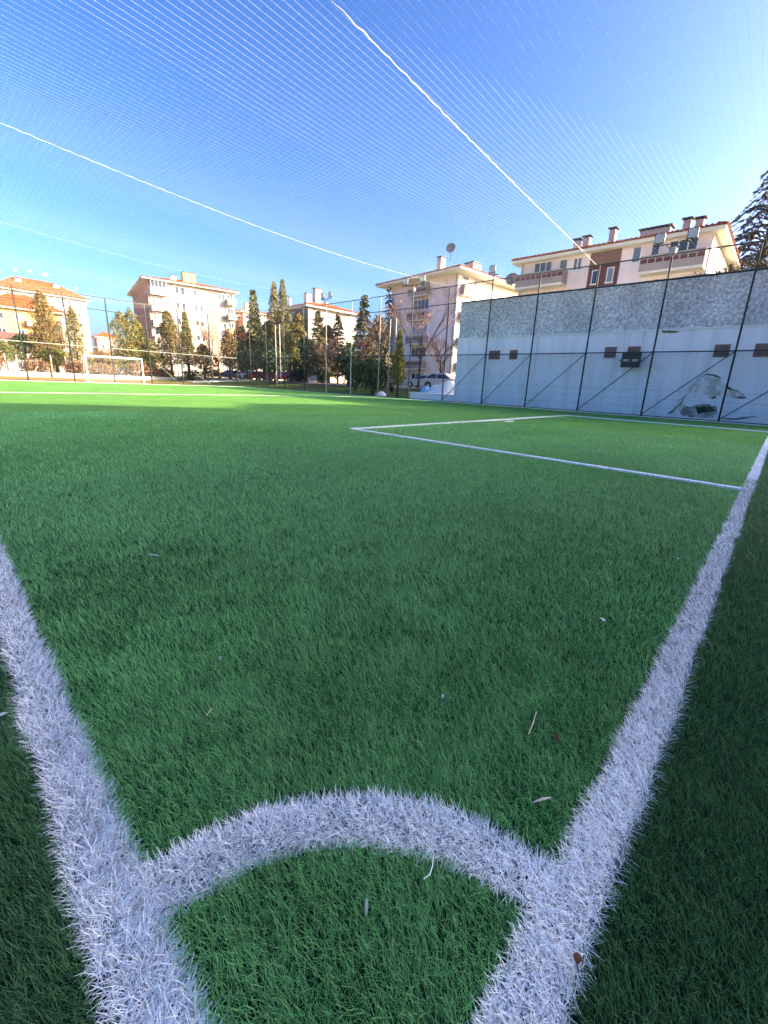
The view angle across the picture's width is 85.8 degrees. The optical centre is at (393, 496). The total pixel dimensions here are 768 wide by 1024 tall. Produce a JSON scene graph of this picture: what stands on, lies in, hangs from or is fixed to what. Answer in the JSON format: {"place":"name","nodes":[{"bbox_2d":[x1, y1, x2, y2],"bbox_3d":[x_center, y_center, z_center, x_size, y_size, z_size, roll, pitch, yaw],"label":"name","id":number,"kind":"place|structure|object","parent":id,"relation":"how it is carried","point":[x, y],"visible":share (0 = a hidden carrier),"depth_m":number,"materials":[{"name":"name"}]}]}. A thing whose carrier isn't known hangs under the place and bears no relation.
{"place":"outdoors","nodes":[
{"label":"outdoors","id":0,"kind":"place"},
{"bbox_2d":[0,350,16,370],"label":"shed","id":1,"kind":"structure","parent":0,"point":[14,365],"depth_m":78.25,"materials":[{"name":"white"}]},
{"bbox_2d":[59,348,87,373],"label":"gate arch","id":2,"kind":"structure","parent":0,"point":[63,370],"depth_m":69.30,"materials":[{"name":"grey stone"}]},
{"bbox_2d":[196,379,342,383],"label":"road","id":3,"kind":"structure","parent":0,"point":[228,379],"depth_m":59.51,"materials":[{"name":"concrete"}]},
{"bbox_2d":[266,371,290,380],"bbox_3d":[-17.632,-18.820,64.315,4.300,1.438,1.750,-2,16,-17],"label":"parked car","id":4,"kind":"object","parent":3,"relation":"on","point":[287,378],"visible":0.73,"depth_m":63.62,"materials":[{"name":"paint"}]},
{"bbox_2d":[0,372,767,425],"bbox_3d":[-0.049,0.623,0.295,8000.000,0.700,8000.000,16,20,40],"label":"ground","id":5,"kind":"structure","parent":0,"point":[359,391],"depth_m":45.94,"materials":[{"name":"green plant"}]},
{"bbox_2d":[0,340,22,370],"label":"cypress tree","id":6,"kind":"object","parent":5,"relation":"on","point":[5,350],"visible":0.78,"depth_m":59.74,"materials":[{"name":"green plant"}]},
{"bbox_2d":[0,333,43,361],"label":"bush","id":7,"kind":"object","parent":5,"relation":"on","point":[17,344],"visible":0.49,"depth_m":62.70,"materials":[{"name":"green plant"}]},
{"bbox_2d":[0,331,55,372],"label":"house","id":8,"kind":"structure","parent":5,"relation":"on","point":[3,335],"depth_m":80.86,"materials":[{"name":"brown tile"}]},
{"bbox_2d":[0,293,64,347],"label":"apartment building","id":9,"kind":"structure","parent":5,"relation":"on","point":[9,323],"depth_m":86.30,"materials":[{"name":"paint"}]},
{"bbox_2d":[17,357,55,371],"bbox_3d":[-43.453,-15.805,50.193,3.352,2.493,3.424,6,16,13],"label":"bush","id":10,"kind":"object","parent":5,"relation":"on","point":[31,366],"visible":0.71,"depth_m":49.89,"materials":[{"name":"brown plant"}]},
{"bbox_2d":[0,276,93,371],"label":"apartment building","id":11,"kind":"structure","parent":5,"relation":"on","point":[77,302],"depth_m":113.23,"materials":[{"name":"paint"}]},
{"bbox_2d":[24,289,79,372],"bbox_3d":[-51.905,-24.557,62.385,6.357,12.398,7.296,-3,16,-20],"label":"cypress tree","id":12,"kind":"object","parent":5,"relation":"on","point":[42,322],"visible":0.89,"depth_m":61.38,"materials":[{"name":"green plant"}]},
{"bbox_2d":[32,347,73,372],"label":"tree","id":13,"kind":"object","parent":5,"relation":"on","point":[57,364],"visible":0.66,"depth_m":62.03,"materials":[{"name":"green plant"}]},
{"bbox_2d":[62,306,89,370],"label":"cypress tree","id":14,"kind":"object","parent":5,"relation":"on","point":[73,320],"visible":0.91,"depth_m":65.42,"materials":[{"name":"green plant"}]},
{"bbox_2d":[60,358,94,373],"bbox_3d":[-40.753,-16.653,53.326,3.702,2.712,3.437,3,15,1],"label":"bush","id":15,"kind":"object","parent":5,"relation":"on","point":[75,362],"visible":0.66,"depth_m":52.77,"materials":[{"name":"brown plant"}]},
{"bbox_2d":[0,370,192,379],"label":"garden wall","id":16,"kind":"structure","parent":5,"relation":"on","point":[38,374],"depth_m":52.11,"materials":[{"name":"concrete"}]},
{"bbox_2d":[88,361,117,374],"bbox_3d":[-38.725,-16.872,55.194,3.919,2.329,3.437,16,20,40],"label":"bush","id":17,"kind":"object","parent":5,"relation":"on","point":[107,369],"visible":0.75,"depth_m":54.67,"materials":[{"name":"brown plant"}]},
{"bbox_2d":[86,350,121,373],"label":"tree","id":18,"kind":"object","parent":5,"relation":"on","point":[109,362],"visible":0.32,"depth_m":78.80,"materials":[{"name":"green plant"}]},
{"bbox_2d":[92,331,120,372],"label":"house","id":19,"kind":"structure","parent":5,"relation":"on","point":[103,342],"depth_m":129.37,"materials":[{"name":"paint"}]},
{"bbox_2d":[0,282,236,385],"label":"boundary fence","id":20,"kind":"object","parent":5,"relation":"on","point":[70,348],"visible":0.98,"depth_m":36.81,"materials":[{"name":"grey metal"}]},
{"bbox_2d":[104,307,157,375],"bbox_3d":[-38.519,-22.156,59.907,7.564,10.129,5.405,-9,19,-36],"label":"cypress tree","id":21,"kind":"object","parent":5,"relation":"on","point":[133,333],"visible":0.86,"depth_m":59.27,"materials":[{"name":"green plant"}]},
{"bbox_2d":[123,361,153,375],"bbox_3d":[-35.890,-17.827,58.316,3.654,2.692,3.924,-4,17,-24],"label":"bush","id":22,"kind":"object","parent":5,"relation":"on","point":[146,371],"visible":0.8,"depth_m":57.71,"materials":[{"name":"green plant"}]},
{"bbox_2d":[134,338,169,375],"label":"cypress tree","id":23,"kind":"object","parent":5,"relation":"on","point":[154,348],"visible":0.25,"depth_m":71.35,"materials":[{"name":"green plant"}]},
{"bbox_2d":[152,366,175,376],"bbox_3d":[-33.831,-18.144,60.458,3.624,2.024,3.663,16,20,40],"label":"bush","id":24,"kind":"object","parent":5,"relation":"on","point":[161,372],"visible":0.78,"depth_m":60.15,"materials":[{"name":"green plant"}]},
{"bbox_2d":[153,310,186,374],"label":"cypress tree","id":25,"kind":"object","parent":5,"relation":"on","point":[164,327],"visible":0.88,"depth_m":61.31,"materials":[{"name":"green plant"}]},
{"bbox_2d":[127,271,238,377],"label":"apartment building","id":26,"kind":"structure","parent":5,"relation":"on","point":[154,293],"depth_m":85.44,"materials":[{"name":"paint"}]},
{"bbox_2d":[150,279,166,288],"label":"window","id":27,"kind":"structure","parent":26,"relation":"in","point":[153,283],"depth_m":79.96,"materials":[{"name":"clear glass"}]},
{"bbox_2d":[151,296,166,304],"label":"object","id":28,"kind":"structure","parent":26,"relation":"in","point":[160,300],"depth_m":81.14,"materials":[{"name":"white paint"}]},
{"bbox_2d":[175,311,196,378],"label":"cypress tree","id":29,"kind":"object","parent":5,"relation":"on","point":[186,339],"visible":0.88,"depth_m":59.43,"materials":[{"name":"green plant"}]},
{"bbox_2d":[180,370,202,379],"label":"bush","id":30,"kind":"object","parent":5,"relation":"on","point":[192,373],"visible":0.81,"depth_m":59.79,"materials":[{"name":"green plant"}]},
{"bbox_2d":[186,343,217,378],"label":"tree","id":31,"kind":"object","parent":5,"relation":"on","point":[203,350],"visible":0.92,"depth_m":58.32,"materials":[{"name":"plant"}]},
{"bbox_2d":[199,369,222,377],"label":"bush","id":32,"kind":"object","parent":5,"relation":"on","point":[208,373],"visible":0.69,"depth_m":61.88,"materials":[{"name":"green plant"}]},
{"bbox_2d":[191,317,246,378],"bbox_3d":[-25.429,-21.366,59.705,6.470,8.853,7.115,16,20,40],"label":"bare tree","id":33,"kind":"object","parent":5,"relation":"on","point":[204,334],"visible":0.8,"depth_m":58.49,"materials":[{"name":"brown plant"}]},
{"bbox_2d":[213,329,240,379],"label":"cypress tree","id":34,"kind":"object","parent":5,"relation":"on","point":[228,347],"visible":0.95,"depth_m":57.30,"materials":[{"name":"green plant"}]},
{"bbox_2d":[220,370,239,378],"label":"parked car","id":35,"kind":"object","parent":5,"relation":"on","point":[226,373],"visible":0.48,"depth_m":71.56,"materials":[{"name":"paint"}]},
{"bbox_2d":[226,325,250,378],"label":"cypress tree","id":36,"kind":"object","parent":5,"relation":"on","point":[238,338],"visible":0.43,"depth_m":72.63,"materials":[{"name":"green plant"}]},
{"bbox_2d":[233,349,257,379],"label":"tree","id":37,"kind":"object","parent":5,"relation":"on","point":[246,353],"visible":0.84,"depth_m":55.38,"materials":[{"name":"green plant"}]},
{"bbox_2d":[242,289,265,379],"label":"tree","id":38,"kind":"object","parent":5,"relation":"on","point":[253,303],"visible":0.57,"depth_m":63.18,"materials":[{"name":"green plant"}]},
{"bbox_2d":[235,302,284,380],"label":"apartment building","id":39,"kind":"structure","parent":5,"relation":"on","point":[240,320],"depth_m":94.15,"materials":[{"name":"paint"}]},
{"bbox_2d":[251,329,273,379],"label":"cypress tree","id":40,"kind":"object","parent":5,"relation":"on","point":[267,345],"visible":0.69,"depth_m":59.24,"materials":[{"name":"green plant"}]},
{"bbox_2d":[264,281,284,351],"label":"cypress tree","id":41,"kind":"object","parent":5,"relation":"on","point":[274,296],"visible":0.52,"depth_m":64.89,"materials":[{"name":"green plant"}]},
{"bbox_2d":[259,348,292,384],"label":"tree","id":42,"kind":"object","parent":5,"relation":"on","point":[275,352],"visible":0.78,"depth_m":49.27,"materials":[{"name":"green plant"}]},
{"bbox_2d":[275,325,280,382],"bbox_3d":[-11.367,-14.095,40.820,0.790,5.500,0.060,16,20,40],"label":"pole","id":43,"kind":"object","parent":5,"relation":"on","point":[280,353],"visible":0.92,"depth_m":40.78,"materials":[{"name":"metal"}]},
{"bbox_2d":[272,279,293,380],"bbox_3d":[-17.055,-25.625,64.221,3.739,15.120,3.969,9,17,23],"label":"cypress tree","id":44,"kind":"object","parent":5,"relation":"on","point":[282,303],"visible":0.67,"depth_m":63.19,"materials":[{"name":"green plant"}]},
{"bbox_2d":[284,330,300,381],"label":"cypress tree","id":45,"kind":"object","parent":5,"relation":"on","point":[289,348],"visible":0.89,"depth_m":53.48,"materials":[{"name":"green plant"}]},
{"bbox_2d":[286,310,307,381],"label":"cypress tree","id":46,"kind":"object","parent":5,"relation":"on","point":[298,329],"visible":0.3,"depth_m":68.54,"materials":[{"name":"green plant"}]},
{"bbox_2d":[289,368,305,381],"bbox_3d":[-11.941,-15.334,52.034,2.480,1.998,2.420,16,20,40],"label":"bush","id":47,"kind":"object","parent":5,"relation":"on","point":[294,374],"visible":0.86,"depth_m":51.94,"materials":[{"name":"green plant"}]},
{"bbox_2d":[288,336,323,381],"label":"tree","id":48,"kind":"object","parent":5,"relation":"on","point":[306,344],"visible":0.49,"depth_m":55.07,"materials":[{"name":"green plant"}]},
{"bbox_2d":[301,310,336,382],"bbox_3d":[-9.536,-18.805,52.321,4.838,8.884,4.344,16,20,40],"label":"spruce tree","id":49,"kind":"object","parent":5,"relation":"on","point":[319,362],"visible":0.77,"depth_m":51.71,"materials":[{"name":"green plant"}]},
{"bbox_2d":[280,287,358,383],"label":"apartment building","id":50,"kind":"structure","parent":5,"relation":"on","point":[332,312],"depth_m":71.28,"materials":[{"name":"paint"}]},
{"bbox_2d":[317,370,329,382],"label":"bush","id":51,"kind":"object","parent":5,"relation":"on","point":[321,377],"visible":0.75,"depth_m":49.97,"materials":[{"name":"green plant"}]},
{"bbox_2d":[312,337,340,383],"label":"bare tree","id":52,"kind":"object","parent":5,"relation":"on","point":[324,354],"visible":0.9,"depth_m":49.50,"materials":[{"name":"brown plant"}]},
{"bbox_2d":[320,324,339,382],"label":"cypress tree","id":53,"kind":"object","parent":5,"relation":"on","point":[329,331],"visible":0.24,"depth_m":60.91,"materials":[{"name":"green plant"}]},
{"bbox_2d":[327,314,347,383],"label":"spruce tree","id":54,"kind":"object","parent":5,"relation":"on","point":[338,325],"visible":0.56,"depth_m":55.50,"materials":[{"name":"green plant"}]},
{"bbox_2d":[258,380,421,389],"bbox_3d":[-3.629,-13.568,50.370,37.990,0.128,10.500,16,20,40],"label":"parking area","id":55,"kind":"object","parent":5,"relation":"on","point":[335,384],"visible":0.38,"depth_m":49.45,"materials":[{"name":"asphalt"}]},
{"bbox_2d":[404,374,430,387],"bbox_3d":[3.489,-12.970,46.378,4.300,1.438,1.750,13,18,34],"label":"parked car","id":56,"kind":"object","parent":55,"relation":"on","point":[414,380],"visible":0.3,"depth_m":46.12,"materials":[{"name":"paint"}]},
{"bbox_2d":[419,373,454,386],"bbox_3d":[4.826,-10.705,38.315,4.500,1.438,1.750,13,18,33],"label":"parked car","id":57,"kind":"object","parent":55,"relation":"on","point":[430,381],"visible":0.27,"depth_m":37.96,"materials":[{"name":"paint"}]},
{"bbox_2d":[331,342,360,386],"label":"tree","id":58,"kind":"object","parent":5,"relation":"on","point":[346,348],"visible":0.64,"depth_m":43.35,"materials":[{"name":"green plant"}]},
{"bbox_2d":[342,360,363,390],"bbox_3d":[-3.601,-11.758,40.196,2.757,2.968,3.176,0,15,-9],"label":"bush","id":59,"kind":"object","parent":5,"relation":"on","point":[353,384],"visible":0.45,"depth_m":39.79,"materials":[{"name":"green plant"}]},
{"bbox_2d":[352,295,376,383],"bbox_3d":[-3.313,-17.283,46.186,4.043,9.721,4.087,16,20,40],"label":"spruce tree","id":60,"kind":"object","parent":5,"relation":"on","point":[359,325],"visible":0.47,"depth_m":45.39,"materials":[{"name":"green plant"}]},
{"bbox_2d":[348,329,383,384],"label":"bare tree","id":61,"kind":"object","parent":5,"relation":"on","point":[359,343],"visible":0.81,"depth_m":44.65,"materials":[{"name":"brown plant"}]},
{"bbox_2d":[352,355,391,394],"bbox_3d":[-1.803,-10.621,36.212,3.308,3.400,3.486,-5,17,-25],"label":"bush","id":62,"kind":"object","parent":5,"relation":"on","point":[362,374],"visible":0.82,"depth_m":35.56,"materials":[{"name":"green plant"}]},
{"bbox_2d":[353,305,400,389],"bbox_3d":[-1.894,-13.903,38.888,4.270,7.634,5.862,-4,17,-24],"label":"bare tree","id":63,"kind":"object","parent":5,"relation":"on","point":[382,338],"visible":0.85,"depth_m":37.97,"materials":[{"name":"brown plant"}]},
{"bbox_2d":[365,314,391,385],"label":"cypress tree","id":64,"kind":"object","parent":5,"relation":"on","point":[387,354],"visible":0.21,"depth_m":49.18,"materials":[{"name":"green plant"}]},
{"bbox_2d":[0,380,767,1023],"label":"turf pitch","id":65,"kind":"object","parent":5,"relation":"on","point":[94,396],"visible":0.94,"depth_m":1.52,"materials":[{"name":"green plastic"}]},
{"bbox_2d":[0,552,188,1023],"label":"touch line","id":66,"kind":"object","parent":65,"relation":"on","point":[91,873],"visible":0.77,"depth_m":0.93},
{"bbox_2d":[83,355,144,383],"bbox_3d":[-24.852,-11.283,36.720,1.416,2.263,4.370,16,20,40],"label":"football goal","id":67,"kind":"object","parent":65,"relation":"on","point":[108,357],"visible":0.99,"depth_m":36.59,"materials":[{"name":"white metal"}]},
{"bbox_2d":[11,392,358,396],"bbox_3d":[-9.033,-5.812,23.580,0.106,0.009,23.140,16,20,40],"label":"halfway line","id":68,"kind":"object","parent":65,"relation":"on","point":[177,394],"visible":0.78,"depth_m":21.34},
{"bbox_2d":[171,796,532,905],"bbox_3d":[-0.084,0.784,0.894,0.957,0.001,0.282,2,15,-3],"label":"corner arc","id":69,"kind":"object","parent":65,"relation":"on","point":[355,836],"visible":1,"depth_m":0.93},
{"bbox_2d":[0,476,757,1017],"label":"rubber crumb","id":70,"kind":"object","parent":65,"relation":"on","point":[372,670],"visible":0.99,"depth_m":1.50,"materials":[{"name":"black rubber"}]},
{"bbox_2d":[0,421,767,1023],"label":"line grass","id":71,"kind":"structure","parent":65,"relation":"on","point":[552,879],"depth_m":0.91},
{"bbox_2d":[234,239,767,424],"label":"boundary fence","id":72,"kind":"object","parent":65,"relation":"on","point":[656,338],"visible":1,"depth_m":22.76,"materials":[{"name":"black metal"}]},
{"bbox_2d":[0,0,767,317],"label":"overhead net","id":73,"kind":"object","parent":72,"relation":"attached to","point":[358,28],"visible":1,"depth_m":11.01,"materials":[{"name":"fabric"}]},
{"bbox_2d":[403,275,425,291],"bbox_3d":[1.411,-14.464,28.130,2.000,0.940,0.280,16,20,40],"label":"floodlight","id":74,"kind":"object","parent":72,"relation":"on","point":[422,279],"visible":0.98,"depth_m":28.10,"materials":[{"name":"white metal"}]},
{"bbox_2d":[619,352,641,367],"bbox_3d":[11.544,-6.670,20.128,0.920,0.690,0.130,16,20,40],"label":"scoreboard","id":75,"kind":"object","parent":72,"relation":"attached to","point":[631,360],"visible":1,"depth_m":20.06,"materials":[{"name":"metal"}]},
{"bbox_2d":[652,226,699,253],"bbox_3d":[12.519,-11.287,18.330,1.740,0.940,0.280,16,20,40],"label":"floodlight","id":76,"kind":"object","parent":72,"relation":"on","point":[693,233],"visible":0.94,"depth_m":18.29,"materials":[{"name":"grey metal"}]},
{"bbox_2d":[252,387,765,425],"bbox_3d":[-0.293,-7.485,31.143,43.530,0.015,0.102,16,20,40],"label":"touch line","id":77,"kind":"object","parent":65,"relation":"on","point":[547,409],"visible":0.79,"depth_m":22.61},
{"bbox_2d":[349,415,767,490],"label":"penalty area line","id":78,"kind":"object","parent":65,"relation":"on","point":[634,472],"visible":0.86,"depth_m":7.13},
{"bbox_2d":[494,479,755,1023],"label":"goal line","id":79,"kind":"object","parent":65,"relation":"on","point":[616,861],"visible":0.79,"depth_m":0.99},
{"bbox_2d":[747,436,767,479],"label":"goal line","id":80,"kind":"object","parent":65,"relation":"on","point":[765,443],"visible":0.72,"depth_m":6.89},
{"bbox_2d":[383,286,394,384],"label":"spruce tree","id":81,"kind":"object","parent":5,"relation":"on","point":[388,290],"visible":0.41,"depth_m":59.33,"materials":[{"name":"green plant"}]},
{"bbox_2d":[389,329,407,396],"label":"cypress tree","id":82,"kind":"object","parent":5,"relation":"on","point":[400,347],"visible":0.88,"depth_m":30.99,"materials":[{"name":"green plant"}]},
{"bbox_2d":[377,278,461,387],"bbox_3d":[3.308,-16.673,43.342,9.028,10.624,5.612,7,16,15],"label":"bare tree","id":83,"kind":"object","parent":5,"relation":"on","point":[419,341],"visible":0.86,"depth_m":42.51,"materials":[{"name":"brown plant"}]},
{"bbox_2d":[409,392,453,401],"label":"wall","id":84,"kind":"structure","parent":5,"relation":"on","point":[419,396],"depth_m":29.58,"materials":[{"name":"paint"}]},
{"bbox_2d":[424,327,458,372],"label":"bare tree","id":85,"kind":"object","parent":5,"relation":"on","point":[438,351],"visible":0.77,"depth_m":44.82,"materials":[{"name":"brown plant"}]},
{"bbox_2d":[428,381,454,393],"bbox_3d":[4.005,-7.870,30.116,3.500,1.171,1.838,16,20,40],"label":"tarpaulin","id":86,"kind":"object","parent":5,"relation":"on","point":[448,388],"visible":0.34,"depth_m":29.58,"materials":[{"name":"white plastic"}]},
{"bbox_2d":[375,255,518,387],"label":"apartment building","id":87,"kind":"structure","parent":5,"relation":"on","point":[462,271],"depth_m":53.79,"materials":[{"name":"paint"}]},
{"bbox_2d":[412,323,427,334],"bbox_3d":[3.614,-22.808,56.073,0.089,1.330,2.980,-10,20,-40],"label":"window","id":88,"kind":"structure","parent":87,"relation":"in","point":[414,330],"depth_m":56.10,"materials":[{"name":"grey glass"}]},
{"bbox_2d":[413,298,428,310],"bbox_3d":[3.745,-25.699,55.284,0.089,1.330,2.980,-10,20,-40],"label":"window","id":89,"kind":"structure","parent":87,"relation":"in","point":[416,302],"depth_m":55.15,"materials":[{"name":"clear glass"}]},
{"bbox_2d":[511,215,741,294],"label":"apartment building","id":90,"kind":"structure","parent":5,"relation":"on","point":[697,263],"depth_m":29.46,"materials":[{"name":"paint"}]},
{"bbox_2d":[505,273,516,285],"bbox_3d":[10.094,-18.558,35.125,1.083,1.066,0.617,9,16,21],"label":"satellite dish","id":91,"kind":"object","parent":90,"relation":"attached to","point":[508,282],"visible":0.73,"depth_m":35.29,"materials":[{"name":"paint"}]},
{"bbox_2d":[533,260,552,272],"bbox_3d":[12.053,-18.359,33.287,1.580,1.080,0.089,16,20,40],"label":"window","id":92,"kind":"structure","parent":90,"relation":"in","point":[548,264],"depth_m":33.23,"materials":[{"name":"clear glass"}]},
{"bbox_2d":[571,257,582,271],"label":"window","id":93,"kind":"structure","parent":90,"relation":"in","point":[579,261],"depth_m":31.50,"materials":[{"name":"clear glass"}]},
{"bbox_2d":[589,270,597,285],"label":"window","id":94,"kind":"structure","parent":90,"relation":"in","point":[594,272],"depth_m":30.88,"materials":[{"name":"clear glass"}]},
{"bbox_2d":[604,266,614,283],"bbox_3d":[15.834,-16.193,30.158,0.580,1.080,0.089,16,20,40],"label":"window","id":95,"kind":"structure","parent":90,"relation":"in","point":[610,273],"depth_m":30.17,"materials":[{"name":"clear glass"}]},
{"bbox_2d":[630,245,642,263],"bbox_3d":[17.039,-16.933,28.888,0.680,1.080,0.089,16,20,40],"label":"window","id":96,"kind":"structure","parent":90,"relation":"in","point":[639,253],"depth_m":28.89,"materials":[{"name":"grey glass"}]},
{"bbox_2d":[668,236,699,252],"bbox_3d":[19.032,-16.265,27.151,1.730,1.280,0.089,16,20,40],"label":"window","id":97,"kind":"structure","parent":90,"relation":"in","point":[685,246],"depth_m":27.03,"materials":[{"name":"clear glass"}]},
{"bbox_2d":[730,170,767,268],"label":"cedar tree","id":98,"kind":"object","parent":5,"relation":"on","point":[752,233],"visible":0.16,"depth_m":33.34,"materials":[{"name":"green plant"}]},
{"bbox_2d":[0,0,767,379],"label":"sky","id":99,"kind":"structure","parent":0,"point":[204,137],"materials":[{"name":"blue"}]},
{"bbox_2d":[388,318,396,379],"bbox_3d":[-0.057,-11.168,31.399,0.640,4.400,0.060,16,20,40],"label":"pole","id":100,"kind":"object","parent":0,"point":[389,343],"visible":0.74,"depth_m":31.24,"materials":[{"name":"metal"}]},
{"bbox_2d":[453,267,767,424],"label":"retaining wall","id":101,"kind":"structure","parent":0,"point":[689,287],"depth_m":20.49,"materials":[{"name":"paint"}]},
{"bbox_2d":[488,350,500,359],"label":"window","id":102,"kind":"structure","parent":101,"relation":"in","point":[490,351],"depth_m":25.39,"materials":[{"name":"metal"}]},
{"bbox_2d":[603,346,617,358],"bbox_3d":[11.097,-7.379,21.092,0.660,0.630,0.062,16,20,40],"label":"window","id":103,"kind":"structure","parent":101,"relation":"in","point":[607,348],"depth_m":21.09,"materials":[{"name":"metal"}]},
{"bbox_2d":[626,345,642,351],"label":"window","id":104,"kind":"structure","parent":101,"relation":"in","point":[635,348],"depth_m":20.36,"materials":[{"name":"metal"}]},
{"bbox_2d":[711,343,732,357],"bbox_3d":[14.440,-6.423,18.142,0.660,0.630,0.062,16,20,40],"label":"window","id":105,"kind":"structure","parent":101,"relation":"in","point":[716,346],"depth_m":18.13,"materials":[{"name":"metal"}]},
{"bbox_2d":[688,255,767,275],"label":"creeper","id":106,"kind":"object","parent":101,"relation":"on","point":[730,266],"visible":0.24,"depth_m":17.77,"materials":[{"name":"brown plant"}]},
{"bbox_2d":[751,342,767,356],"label":"window","id":107,"kind":"structure","parent":101,"relation":"in","point":[759,345],"depth_m":17.30,"materials":[{"name":"metal"}]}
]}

